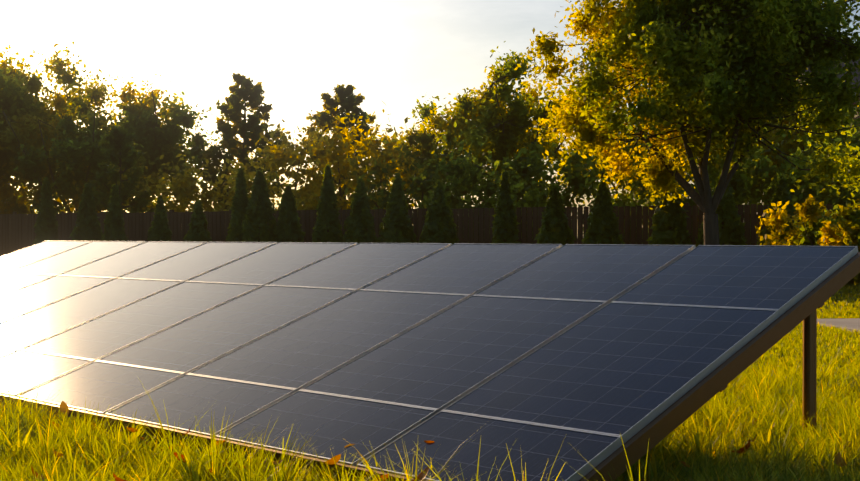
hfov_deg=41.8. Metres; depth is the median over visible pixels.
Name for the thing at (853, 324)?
concrete path
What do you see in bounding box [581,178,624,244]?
thuja
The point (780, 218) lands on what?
bush
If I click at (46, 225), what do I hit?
thuja
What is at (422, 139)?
tree
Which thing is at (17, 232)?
timber fence
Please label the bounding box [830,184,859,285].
bush
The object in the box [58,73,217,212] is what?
tree
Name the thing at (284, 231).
thuja
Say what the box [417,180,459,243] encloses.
thuja
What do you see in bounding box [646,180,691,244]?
thuja
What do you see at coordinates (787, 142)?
tree
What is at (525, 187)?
thicket
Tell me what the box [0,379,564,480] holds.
tall grass
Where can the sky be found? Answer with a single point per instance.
(393, 52)
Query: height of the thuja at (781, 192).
2.649 m
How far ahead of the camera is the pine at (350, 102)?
41.43 m
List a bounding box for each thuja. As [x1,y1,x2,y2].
[32,177,59,244]
[69,182,102,240]
[101,184,128,240]
[147,195,172,240]
[183,200,212,241]
[226,167,249,241]
[241,169,277,241]
[272,185,305,242]
[311,164,342,242]
[342,176,376,243]
[375,173,417,242]
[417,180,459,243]
[488,168,520,243]
[534,183,575,245]
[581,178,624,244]
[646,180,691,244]
[694,169,747,246]
[756,174,800,245]
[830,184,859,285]
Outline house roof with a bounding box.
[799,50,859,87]
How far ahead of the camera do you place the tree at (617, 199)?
39.10 m
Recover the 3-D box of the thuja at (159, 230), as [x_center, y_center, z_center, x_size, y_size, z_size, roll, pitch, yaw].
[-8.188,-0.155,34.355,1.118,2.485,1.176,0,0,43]
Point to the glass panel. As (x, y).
(617, 368)
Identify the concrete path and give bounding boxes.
[817,318,859,331]
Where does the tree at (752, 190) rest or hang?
on the ground at (790, 332)
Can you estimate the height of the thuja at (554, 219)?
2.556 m
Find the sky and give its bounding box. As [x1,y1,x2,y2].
[0,0,859,235]
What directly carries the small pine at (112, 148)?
on the ground at (790, 332)
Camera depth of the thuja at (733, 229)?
26.44 m
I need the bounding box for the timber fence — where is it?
[0,203,859,255]
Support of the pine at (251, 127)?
on the ground at (790, 332)
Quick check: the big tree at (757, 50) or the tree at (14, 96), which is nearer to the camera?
the big tree at (757, 50)
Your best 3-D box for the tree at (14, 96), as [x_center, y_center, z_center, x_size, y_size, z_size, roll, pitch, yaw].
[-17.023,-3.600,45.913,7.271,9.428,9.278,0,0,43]
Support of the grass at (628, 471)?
on the ground at (790, 332)
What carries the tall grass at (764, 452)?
on the ground at (790, 332)
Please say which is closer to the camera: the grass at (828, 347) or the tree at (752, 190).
the grass at (828, 347)
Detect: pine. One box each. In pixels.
[78,125,153,234]
[182,73,301,211]
[285,84,391,208]
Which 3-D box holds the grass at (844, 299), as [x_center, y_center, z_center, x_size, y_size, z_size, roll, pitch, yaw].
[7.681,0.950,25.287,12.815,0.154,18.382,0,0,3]
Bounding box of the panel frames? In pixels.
[0,241,857,480]
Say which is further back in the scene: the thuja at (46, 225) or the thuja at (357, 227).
the thuja at (46, 225)
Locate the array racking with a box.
[0,252,859,480]
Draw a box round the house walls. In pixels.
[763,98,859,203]
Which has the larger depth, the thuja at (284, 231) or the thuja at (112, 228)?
the thuja at (112, 228)
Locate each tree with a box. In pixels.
[0,39,124,213]
[0,68,154,213]
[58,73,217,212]
[367,92,483,208]
[415,41,598,203]
[514,0,859,244]
[546,64,691,226]
[620,79,853,229]
[755,105,859,198]
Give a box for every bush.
[755,201,845,245]
[793,194,859,282]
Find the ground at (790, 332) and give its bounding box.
[68,236,859,480]
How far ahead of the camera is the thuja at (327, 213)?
31.22 m
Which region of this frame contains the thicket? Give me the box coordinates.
[0,88,859,244]
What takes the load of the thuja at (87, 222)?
on the ground at (790, 332)
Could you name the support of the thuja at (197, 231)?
on the ground at (790, 332)
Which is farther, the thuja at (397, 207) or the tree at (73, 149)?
the tree at (73, 149)
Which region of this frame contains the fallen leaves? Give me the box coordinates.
[0,401,850,480]
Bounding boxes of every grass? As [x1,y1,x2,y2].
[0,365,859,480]
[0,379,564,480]
[562,405,859,480]
[740,308,859,382]
[817,283,859,310]
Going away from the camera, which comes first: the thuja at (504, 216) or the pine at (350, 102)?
the thuja at (504, 216)
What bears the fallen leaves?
on the ground at (790, 332)
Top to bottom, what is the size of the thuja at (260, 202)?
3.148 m
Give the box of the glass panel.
[0,241,854,480]
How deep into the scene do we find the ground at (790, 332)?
17.96 m
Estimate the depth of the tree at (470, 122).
37.54 m
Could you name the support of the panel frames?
on the array racking
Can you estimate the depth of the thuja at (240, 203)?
33.43 m
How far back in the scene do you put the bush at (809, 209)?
20.56 m
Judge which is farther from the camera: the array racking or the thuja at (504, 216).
the thuja at (504, 216)

